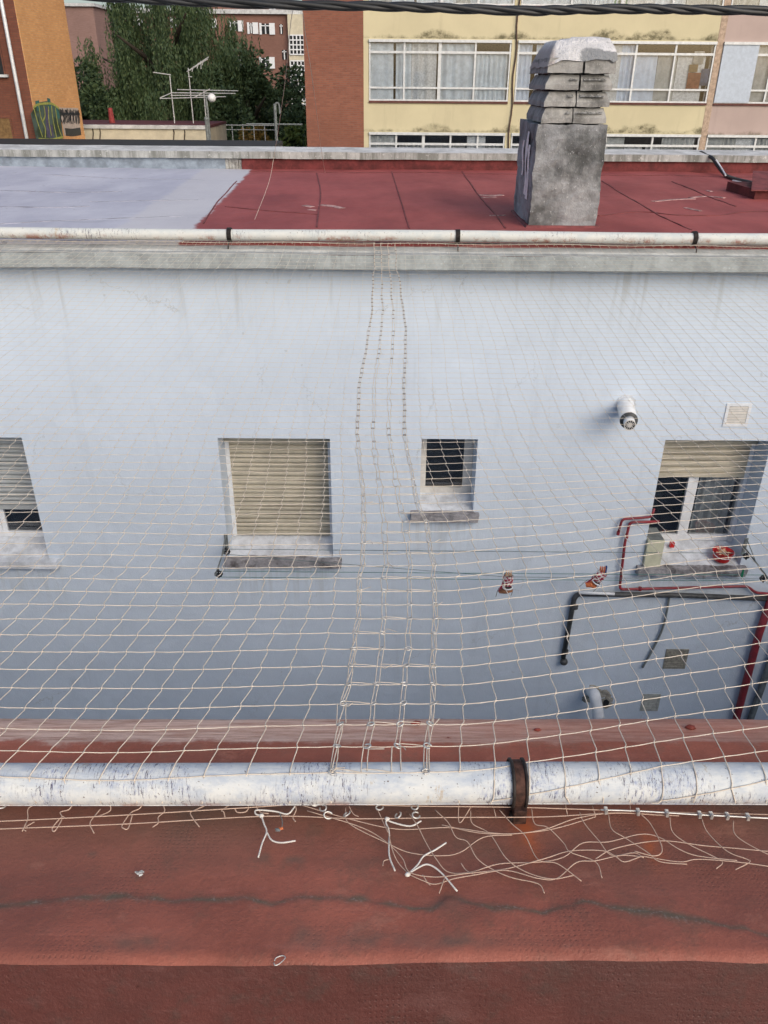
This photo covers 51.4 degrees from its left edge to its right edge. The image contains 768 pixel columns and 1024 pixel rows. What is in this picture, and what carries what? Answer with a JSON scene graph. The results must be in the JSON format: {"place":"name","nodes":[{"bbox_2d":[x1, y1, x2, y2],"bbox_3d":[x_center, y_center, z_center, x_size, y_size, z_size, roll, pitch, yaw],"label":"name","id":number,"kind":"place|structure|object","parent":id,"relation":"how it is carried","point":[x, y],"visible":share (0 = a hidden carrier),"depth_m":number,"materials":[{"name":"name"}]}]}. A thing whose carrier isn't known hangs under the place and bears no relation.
{"place":"outdoors","nodes":[
{"label":"outdoors","id":0,"kind":"place"},
{"bbox_2d":[0,0,84,138],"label":"brick building","id":1,"kind":"structure","parent":0,"point":[39,97],"depth_m":27.17,"materials":[{"name":"brick"}]},
{"bbox_2d":[0,46,8,76],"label":"window","id":2,"kind":"structure","parent":1,"relation":"in","point":[2,68],"depth_m":26.24,"materials":[{"name":"white"}]},
{"bbox_2d":[0,117,14,138],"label":"window","id":3,"kind":"structure","parent":1,"relation":"in","point":[6,128],"depth_m":27.11,"materials":[{"name":"beige"}]},
{"bbox_2d":[64,3,117,89],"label":"pink brick block","id":4,"kind":"structure","parent":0,"point":[85,20],"depth_m":60.32,"materials":[{"name":"pink brick"}]},
{"bbox_2d":[0,138,282,146],"bbox_3d":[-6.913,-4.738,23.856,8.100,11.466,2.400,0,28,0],"label":"shed roof","id":5,"kind":"structure","parent":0,"point":[131,142],"depth_m":21.18,"materials":[{"name":"grey metal"}]},
{"bbox_2d":[82,108,226,139],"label":"building","id":6,"kind":"structure","parent":0,"point":[111,128],"depth_m":32.65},
{"bbox_2d":[153,72,174,122],"bbox_3d":[-9.270,-17.505,33.749,0.741,1.935,0.090,0,28,0],"label":"tv antenna","id":7,"kind":"object","parent":6,"relation":"on","point":[169,93],"visible":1,"depth_m":33.65,"materials":[{"name":"metal"}]},
{"bbox_2d":[187,57,208,122],"bbox_3d":[-7.739,-17.744,33.613,0.976,2.505,0.090,0,28,0],"label":"tv antenna","id":8,"kind":"object","parent":6,"relation":"on","point":[205,59],"visible":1,"depth_m":33.28,"materials":[{"name":"metal"}]},
{"bbox_2d":[160,89,237,116],"bbox_3d":[-7.808,-17.231,33.892,3.326,1.336,0.090,0,28,0],"label":"tv antenna","id":9,"kind":"object","parent":6,"relation":"on","point":[203,93],"visible":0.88,"depth_m":33.63,"materials":[{"name":"metal"}]},
{"bbox_2d":[64,0,301,8],"label":"sky","id":10,"kind":"structure","parent":0,"point":[65,1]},
{"bbox_2d":[85,0,767,15],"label":"overhead cable","id":11,"kind":"object","parent":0,"point":[529,10],"visible":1,"depth_m":4.39,"materials":[{"name":"black rubber"}]},
{"bbox_2d":[255,11,292,217],"bbox_3d":[-1.048,-3.451,7.336,0.366,1.696,5.899,-4,29,-8],"label":"loose string","id":12,"kind":"object","parent":11,"relation":"hanging from","point":[282,101],"visible":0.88,"depth_m":7.99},
{"bbox_2d":[302,12,324,169],"bbox_3d":[-0.664,-3.838,7.989,0.029,1.526,7.313,-1,29,-3],"label":"loose string","id":13,"kind":"object","parent":11,"relation":"hanging from","point":[312,80],"visible":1,"depth_m":6.24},
{"bbox_2d":[302,0,767,149],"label":"balcony building","id":14,"kind":"structure","parent":0,"point":[447,80],"depth_m":28.17,"materials":[{"name":"yellow paint"}]},
{"bbox_2d":[369,132,505,147],"bbox_3d":[1.921,-12.919,29.438,4.940,1.956,0.245,0,29,0],"label":"balcony window","id":15,"kind":"structure","parent":14,"relation":"in","point":[476,140],"depth_m":29.10,"materials":[{"name":"metal"}]},
{"bbox_2d":[369,39,511,103],"bbox_3d":[1.941,-15.468,28.054,4.940,1.956,0.245,0,29,0],"label":"balcony window","id":16,"kind":"structure","parent":14,"relation":"in","point":[466,75],"depth_m":28.11,"materials":[{"name":"metal"}]},
{"bbox_2d":[369,0,514,5],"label":"balcony window","id":17,"kind":"structure","parent":14,"relation":"in","point":[492,2],"depth_m":27.09,"materials":[{"name":"metal"}]},
{"bbox_2d":[510,133,700,149],"bbox_3d":[8.043,-12.871,29.437,6.860,1.956,0.241,0,29,0],"label":"balcony window","id":18,"kind":"structure","parent":14,"relation":"in","point":[613,141],"depth_m":29.11,"materials":[{"name":"metal"}]},
{"bbox_2d":[513,40,717,104],"bbox_3d":[8.063,-15.420,28.054,6.860,1.956,0.244,0,29,0],"label":"balcony window","id":19,"kind":"structure","parent":14,"relation":"in","point":[632,85],"depth_m":28.13,"materials":[{"name":"metal"}]},
{"bbox_2d":[521,0,723,5],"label":"balcony window","id":20,"kind":"structure","parent":14,"relation":"in","point":[523,2],"depth_m":27.09,"materials":[{"name":"metal"}]},
{"bbox_2d":[704,135,767,149],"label":"balcony window","id":21,"kind":"structure","parent":14,"relation":"in","point":[731,142],"depth_m":29.12,"materials":[{"name":"metal"}]},
{"bbox_2d":[713,42,767,105],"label":"balcony window","id":22,"kind":"structure","parent":14,"relation":"in","point":[759,90],"depth_m":28.19,"materials":[{"name":"metal"}]},
{"bbox_2d":[731,0,767,5],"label":"balcony window","id":23,"kind":"structure","parent":14,"relation":"in","point":[733,2],"depth_m":27.09,"materials":[{"name":"metal"}]},
{"bbox_2d":[642,527,664,566],"bbox_3d":[3.070,0.400,9.199,0.189,0.355,0.310,0,28,0],"label":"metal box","id":24,"kind":"object","parent":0,"point":[654,559],"visible":0.79,"depth_m":9.07,"materials":[{"name":"beige metal"}]},
{"label":"ground","id":25,"kind":"structure","parent":0,"visible":0},
{"bbox_2d":[73,55,144,119],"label":"broadleaf tree","id":26,"kind":"object","parent":25,"relation":"on","point":[85,91],"visible":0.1,"depth_m":42.70,"materials":[{"name":"green plant"}]},
{"bbox_2d":[77,2,279,140],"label":"willow tree","id":27,"kind":"object","parent":25,"relation":"on","point":[136,63],"visible":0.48,"depth_m":43.44,"materials":[{"name":"green plant"}]},
{"bbox_2d":[204,117,208,139],"bbox_3d":[-6.750,-9.753,32.853,0.160,11.695,0.152,0,28,0],"label":"vent post","id":28,"kind":"object","parent":25,"relation":"on","point":[206,127],"visible":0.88,"depth_m":30.21,"materials":[{"name":"grey metal"}]},
{"bbox_2d":[205,93,215,139],"bbox_3d":[-6.610,-10.328,33.109,0.424,12.465,0.312,0,28,0],"label":"street lamp","id":29,"kind":"object","parent":25,"relation":"on","point":[211,97],"visible":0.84,"depth_m":30.26,"materials":[{"name":"white paint"}]},
{"bbox_2d":[133,7,301,108],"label":"brick block","id":30,"kind":"structure","parent":25,"relation":"on","point":[269,27],"depth_m":72.85,"materials":[{"name":"brown brick"}]},
{"bbox_2d":[229,20,243,30],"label":"window","id":31,"kind":"structure","parent":30,"relation":"in","point":[239,26],"depth_m":72.65,"materials":[{"name":"white paint"}]},
{"bbox_2d":[247,22,258,33],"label":"window","id":32,"kind":"structure","parent":30,"relation":"in","point":[252,27],"depth_m":72.72,"materials":[{"name":"white paint"}]},
{"bbox_2d":[259,23,274,34],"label":"window","id":33,"kind":"structure","parent":30,"relation":"in","point":[269,28],"depth_m":72.75,"materials":[{"name":"white paint"}]},
{"bbox_2d":[259,57,274,68],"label":"window","id":34,"kind":"structure","parent":30,"relation":"in","point":[271,60],"depth_m":74.00,"materials":[{"name":"white paint"}]},
{"bbox_2d":[279,24,282,33],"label":"window","id":35,"kind":"structure","parent":30,"relation":"in","point":[280,25],"depth_m":72.77,"materials":[{"name":"white paint"}]},
{"bbox_2d":[282,50,286,59],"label":"window","id":36,"kind":"structure","parent":30,"relation":"in","point":[284,52],"depth_m":73.75,"materials":[{"name":"white paint"}]},
{"bbox_2d":[184,40,306,146],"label":"broadleaf tree","id":37,"kind":"object","parent":25,"relation":"on","point":[260,91],"visible":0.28,"depth_m":43.77,"materials":[{"name":"green plant"}]},
{"bbox_2d":[226,124,273,140],"bbox_3d":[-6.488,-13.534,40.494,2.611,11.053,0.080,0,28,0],"label":"railing","id":38,"kind":"object","parent":25,"relation":"on","point":[249,129],"visible":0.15,"depth_m":37.93,"materials":[{"name":"metal"}]},
{"bbox_2d":[237,126,271,140],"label":"shrub","id":39,"kind":"object","parent":25,"relation":"on","point":[249,136],"visible":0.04,"depth_m":40.36,"materials":[{"name":"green plant"}]},
{"bbox_2d":[246,102,301,140],"bbox_3d":[-3.751,-8.322,29.637,1.900,12.292,0.095,0,28,0],"label":"utility post","id":40,"kind":"object","parent":25,"relation":"on","point":[275,123],"visible":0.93,"depth_m":27.00,"materials":[{"name":"grey metal"}]},
{"bbox_2d":[260,94,305,146],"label":"broadleaf tree","id":41,"kind":"object","parent":25,"relation":"on","point":[280,133],"visible":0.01,"depth_m":55.25,"materials":[{"name":"green plant"}]},
{"bbox_2d":[273,122,306,146],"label":"shrub","id":42,"kind":"object","parent":25,"relation":"on","point":[296,134],"visible":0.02,"depth_m":41.24,"materials":[{"name":"green plant"}]},
{"bbox_2d":[287,14,305,111],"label":"stair tower","id":43,"kind":"structure","parent":25,"relation":"on","point":[296,45],"depth_m":72.87,"materials":[{"name":"white paint"}]},
{"bbox_2d":[289,34,303,54],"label":"window","id":44,"kind":"structure","parent":43,"relation":"in","point":[296,42],"depth_m":72.93,"materials":[{"name":"white paint"}]},
{"bbox_2d":[290,60,304,80],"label":"window","id":45,"kind":"structure","parent":43,"relation":"in","point":[298,62],"depth_m":73.68,"materials":[{"name":"white paint"}]},
{"bbox_2d":[0,37,767,719],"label":"white building","id":46,"kind":"structure","parent":25,"relation":"on","point":[564,179],"depth_m":8.88,"materials":[{"name":"paint"}]},
{"bbox_2d":[0,437,60,568],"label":"window","id":47,"kind":"structure","parent":46,"relation":"in","point":[31,524],"depth_m":9.17,"materials":[{"name":"white paint"}]},
{"bbox_2d":[223,438,341,568],"bbox_3d":[-1.148,-0.152,8.953,1.344,1.569,0.496,0,29,0],"label":"window","id":48,"kind":"structure","parent":46,"relation":"in","point":[293,493],"depth_m":9.11,"materials":[{"name":"plastic"}]},
{"bbox_2d":[410,439,479,522],"bbox_3d":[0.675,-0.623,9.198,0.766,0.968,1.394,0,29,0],"label":"window","id":49,"kind":"structure","parent":46,"relation":"in","point":[451,451],"depth_m":9.04,"materials":[{"name":"white metal"}]},
{"bbox_2d":[214,535,767,582],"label":"clothesline","id":50,"kind":"object","parent":46,"relation":"attached to","point":[226,548],"visible":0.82,"depth_m":8.58,"materials":[{"name":"black rubber"}]},
{"bbox_2d":[496,570,512,595],"bbox_3d":[1.322,0.780,8.602,0.164,0.341,0.140,-19,34,-31],"label":"peg holder","id":51,"kind":"object","parent":50,"relation":"attached to","point":[508,578],"visible":0.88,"depth_m":8.59,"materials":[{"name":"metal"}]},
{"bbox_2d":[579,566,607,591],"bbox_3d":[2.258,0.724,8.566,0.261,0.330,0.142,-12,31,-21],"label":"peg holder","id":52,"kind":"object","parent":50,"relation":"attached to","point":[594,582],"visible":0.98,"depth_m":8.55,"materials":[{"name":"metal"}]},
{"bbox_2d":[669,541,674,547],"bbox_3d":[3.362,0.380,9.318,0.050,0.060,0.040,0,28,0],"label":"peg box","id":53,"kind":"object","parent":46,"relation":"on","point":[672,544],"visible":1,"depth_m":9.30,"materials":[{"name":"red plastic"}]},
{"bbox_2d":[635,440,758,577],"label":"window","id":54,"kind":"structure","parent":46,"relation":"in","point":[702,566],"depth_m":9.22,"materials":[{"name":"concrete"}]},
{"bbox_2d":[712,546,734,562],"bbox_3d":[3.899,0.489,9.193,0.258,0.136,0.240,0,28,0],"label":"peg basket","id":55,"kind":"object","parent":46,"relation":"on","point":[718,552],"visible":0.84,"depth_m":9.15,"materials":[{"name":"red plastic"}]},
{"bbox_2d":[699,151,751,181],"bbox_3d":[5.506,-5.553,12.873,0.292,0.320,2.658,0,28,0],"label":"roof cable","id":56,"kind":"object","parent":46,"relation":"on","point":[720,168],"visible":0.74,"depth_m":13.12,"materials":[{"name":"black rubber"}]},
{"bbox_2d":[0,719,767,1023],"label":"building","id":57,"kind":"structure","parent":25,"relation":"on","point":[208,921],"depth_m":1.91,"materials":[{"name":"red paint"}]},
{"bbox_2d":[135,870,143,875],"bbox_3d":[-0.583,0.859,1.899,0.023,0.004,0.016,0,28,0],"label":"bird dropping","id":58,"kind":"object","parent":57,"relation":"on","point":[138,872],"visible":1,"depth_m":1.90,"materials":[{"name":"white"}]},
{"bbox_2d":[273,955,285,965],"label":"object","id":59,"kind":"object","parent":57,"relation":"on","point":[281,961],"visible":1,"depth_m":1.70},
{"bbox_2d":[0,239,767,893],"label":"bird net","id":60,"kind":"object","parent":57,"relation":"attached to","point":[356,647],"visible":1,"depth_m":3.17,"materials":[{"name":"beige fabric"}]},
{"bbox_2d":[254,805,295,857],"bbox_3d":[-0.271,0.800,2.005,0.108,0.012,0.146,-4,29,-7],"label":"tie rope","id":61,"kind":"object","parent":60,"relation":"hanging from","point":[261,815],"visible":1,"depth_m":2.02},
{"bbox_2d":[275,813,282,831],"bbox_3d":[-0.264,0.785,2.028,0.022,0.009,0.063,0,28,0],"label":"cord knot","id":62,"kind":"object","parent":60,"relation":"hanging from","point":[279,829],"visible":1,"depth_m":2.00,"materials":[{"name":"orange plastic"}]},
{"bbox_2d":[385,817,421,870],"bbox_3d":[0.022,0.813,1.986,0.089,0.012,0.164,13,31,22],"label":"tie rope","id":63,"kind":"object","parent":60,"relation":"hanging from","point":[387,819],"visible":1,"depth_m":2.02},
{"bbox_2d":[600,806,767,820],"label":"steel cable","id":64,"kind":"object","parent":60,"relation":"attached to","point":[711,815],"visible":1,"depth_m":2.05,"materials":[{"name":"grey metal"}]},
{"bbox_2d":[405,842,457,891],"bbox_3d":[0.111,0.851,1.918,0.123,0.012,0.137,0,28,0],"label":"tie rope","id":65,"kind":"object","parent":57,"relation":"on","point":[407,874],"visible":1,"depth_m":1.91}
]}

